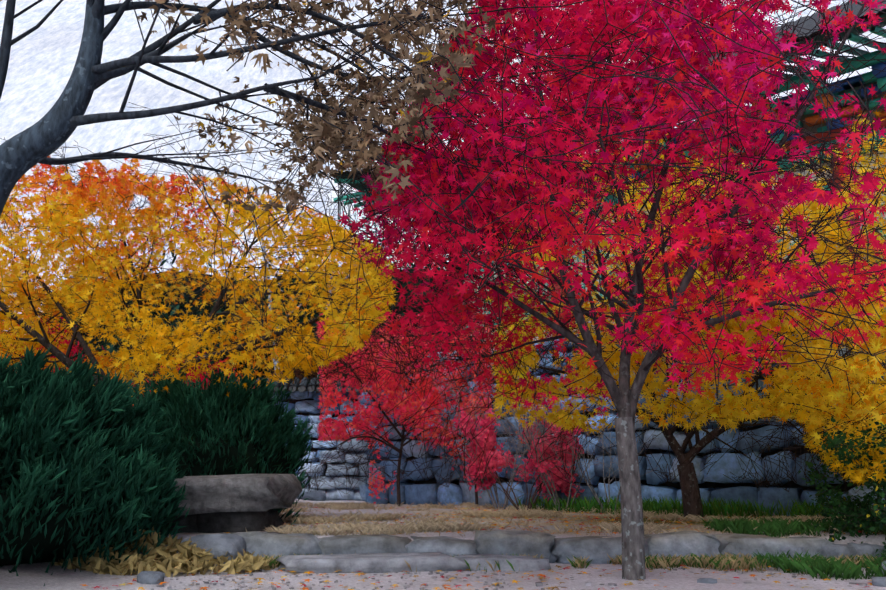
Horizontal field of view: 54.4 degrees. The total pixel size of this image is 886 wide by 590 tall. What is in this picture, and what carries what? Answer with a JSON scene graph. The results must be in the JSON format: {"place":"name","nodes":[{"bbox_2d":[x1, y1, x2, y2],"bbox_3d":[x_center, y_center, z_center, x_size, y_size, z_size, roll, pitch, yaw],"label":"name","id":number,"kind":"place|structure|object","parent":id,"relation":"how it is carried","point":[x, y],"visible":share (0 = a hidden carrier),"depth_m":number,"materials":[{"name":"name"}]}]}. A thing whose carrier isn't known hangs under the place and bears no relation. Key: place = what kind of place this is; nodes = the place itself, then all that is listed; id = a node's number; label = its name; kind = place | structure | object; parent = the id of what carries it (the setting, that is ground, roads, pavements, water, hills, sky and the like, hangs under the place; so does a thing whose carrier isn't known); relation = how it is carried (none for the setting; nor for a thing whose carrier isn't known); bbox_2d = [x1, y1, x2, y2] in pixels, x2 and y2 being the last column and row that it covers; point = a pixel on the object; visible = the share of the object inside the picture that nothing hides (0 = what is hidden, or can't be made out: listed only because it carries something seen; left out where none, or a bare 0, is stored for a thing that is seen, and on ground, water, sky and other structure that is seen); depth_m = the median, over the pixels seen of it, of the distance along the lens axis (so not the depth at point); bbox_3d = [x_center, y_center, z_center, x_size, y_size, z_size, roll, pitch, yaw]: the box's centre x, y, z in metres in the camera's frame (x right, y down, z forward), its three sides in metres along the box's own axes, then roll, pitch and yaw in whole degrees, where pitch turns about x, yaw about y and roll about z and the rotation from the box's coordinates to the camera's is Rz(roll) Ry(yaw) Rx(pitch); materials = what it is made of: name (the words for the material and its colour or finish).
{"place":"outdoors","nodes":[
{"label":"outdoors","id":0,"kind":"place"},
{"bbox_2d":[0,0,885,348],"bbox_3d":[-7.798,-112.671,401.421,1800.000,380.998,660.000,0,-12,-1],"label":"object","id":1,"kind":"structure","parent":0,"point":[42,62],"depth_m":123.59,"materials":[{"name":"white"}]},
{"bbox_2d":[0,499,885,589],"bbox_3d":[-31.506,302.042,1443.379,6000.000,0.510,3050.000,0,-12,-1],"label":"ground","id":2,"kind":"structure","parent":0,"point":[34,576],"depth_m":6.13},
{"bbox_2d":[0,345,190,585],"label":"juniper bush","id":3,"kind":"object","parent":2,"relation":"on","point":[84,470],"visible":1,"depth_m":6.16,"materials":[{"name":"green plant"}]},
{"bbox_2d":[0,301,254,405],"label":"tree","id":4,"kind":"object","parent":2,"relation":"on","point":[75,351],"visible":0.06,"depth_m":12.71,"materials":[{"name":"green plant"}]},
{"bbox_2d":[128,364,313,524],"bbox_3d":[-2.691,1.825,9.785,2.410,1.998,2.336,0,-12,-1],"label":"juniper bush","id":5,"kind":"object","parent":2,"relation":"on","point":[240,430],"visible":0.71,"depth_m":9.25,"materials":[{"name":"green plant"}]},
{"bbox_2d":[167,474,301,532],"bbox_3d":[-2.376,1.984,8.012,2.054,0.633,1.002,0,-12,-1],"label":"stone bench","id":6,"kind":"object","parent":2,"relation":"on","point":[234,503],"visible":0.48,"depth_m":7.73,"materials":[{"name":"grey stone"}]},
{"bbox_2d":[0,102,635,404],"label":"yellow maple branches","id":7,"kind":"object","parent":2,"relation":"on","point":[32,294],"visible":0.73,"depth_m":9.89,"materials":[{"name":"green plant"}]},
{"bbox_2d":[296,430,369,500],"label":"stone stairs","id":8,"kind":"structure","parent":2,"relation":"on","point":[324,492],"depth_m":17.33,"materials":[{"name":"grey stone"}]},
{"bbox_2d":[257,294,533,505],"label":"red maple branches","id":9,"kind":"object","parent":2,"relation":"on","point":[394,398],"visible":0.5,"depth_m":14.39,"materials":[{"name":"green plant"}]},
{"bbox_2d":[0,0,855,326],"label":"bare tree branches","id":10,"kind":"object","parent":2,"relation":"on","point":[50,132],"visible":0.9,"depth_m":5.20,"materials":[{"name":"brown plant"}]},
{"bbox_2d":[51,506,879,589],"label":"fallen leaves","id":11,"kind":"object","parent":2,"relation":"on","point":[168,560],"visible":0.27,"depth_m":6.42,"materials":[{"name":"yellow plant"}]},
{"bbox_2d":[76,530,885,589],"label":"kerb stones","id":12,"kind":"object","parent":2,"relation":"on","point":[380,553],"visible":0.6,"depth_m":7.11,"materials":[{"name":"grey stone"}]},
{"bbox_2d":[410,327,555,505],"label":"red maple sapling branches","id":13,"kind":"object","parent":2,"relation":"on","point":[476,497],"visible":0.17,"depth_m":14.38,"materials":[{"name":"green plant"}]},
{"bbox_2d":[429,363,553,508],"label":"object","id":14,"kind":"object","parent":2,"relation":"on","point":[506,498],"visible":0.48,"depth_m":13.37,"materials":[{"name":"red bark"}]},
{"bbox_2d":[453,402,587,510],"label":"red shrub branches","id":15,"kind":"object","parent":2,"relation":"on","point":[494,464],"visible":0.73,"depth_m":13.07,"materials":[{"name":"maple leaf"},{"name":"bark"}]},
{"bbox_2d":[197,494,885,579],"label":"grass tufts","id":16,"kind":"object","parent":2,"relation":"on","point":[801,523],"visible":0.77,"depth_m":8.25,"materials":[{"name":"brown plant"}]},
{"bbox_2d":[470,366,640,510],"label":"bare shrub branches","id":17,"kind":"object","parent":2,"relation":"on","point":[542,459],"visible":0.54,"depth_m":12.45,"materials":[{"name":"brown plant"}]},
{"bbox_2d":[251,304,885,516],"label":"stone retaining wall","id":18,"kind":"structure","parent":2,"relation":"on","point":[715,482],"depth_m":13.05,"materials":[{"name":"grey stone"}]},
{"bbox_2d":[126,377,369,391],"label":"wall","id":19,"kind":"structure","parent":18,"relation":"on","point":[304,385],"depth_m":18.75,"materials":[{"name":"grey stone"}]},
{"bbox_2d":[538,395,658,512],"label":"bare shrub branches","id":20,"kind":"object","parent":2,"relation":"on","point":[596,496],"visible":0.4,"depth_m":12.38,"materials":[{"name":"brown plant"}]},
{"bbox_2d":[313,110,885,517],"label":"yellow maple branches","id":21,"kind":"object","parent":2,"relation":"on","point":[799,402],"visible":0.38,"depth_m":9.04,"materials":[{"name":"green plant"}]},
{"bbox_2d":[332,0,885,579],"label":"maple tree","id":22,"kind":"object","parent":2,"relation":"on","point":[586,28],"visible":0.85,"depth_m":5.48,"materials":[{"name":"red plant"}]},
{"bbox_2d":[798,412,885,556],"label":"green shrub branches","id":23,"kind":"object","parent":2,"relation":"on","point":[862,513],"visible":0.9,"depth_m":7.40,"materials":[{"name":"green plant"}]},
{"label":"terrace ground","id":24,"kind":"structure","parent":0,"visible":0},
{"bbox_2d":[9,186,447,382],"bbox_3d":[-4.550,1.274,23.825,15.133,7.718,7.643,4,-12,-18],"label":"tree","id":25,"kind":"object","parent":24,"relation":"on","point":[115,347],"visible":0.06,"depth_m":22.70,"materials":[{"name":"green plant"}]},
{"bbox_2d":[329,0,885,342],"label":"temple hall","id":26,"kind":"structure","parent":24,"relation":"on","point":[877,81],"depth_m":13.64,"materials":[{"name":"paint"}]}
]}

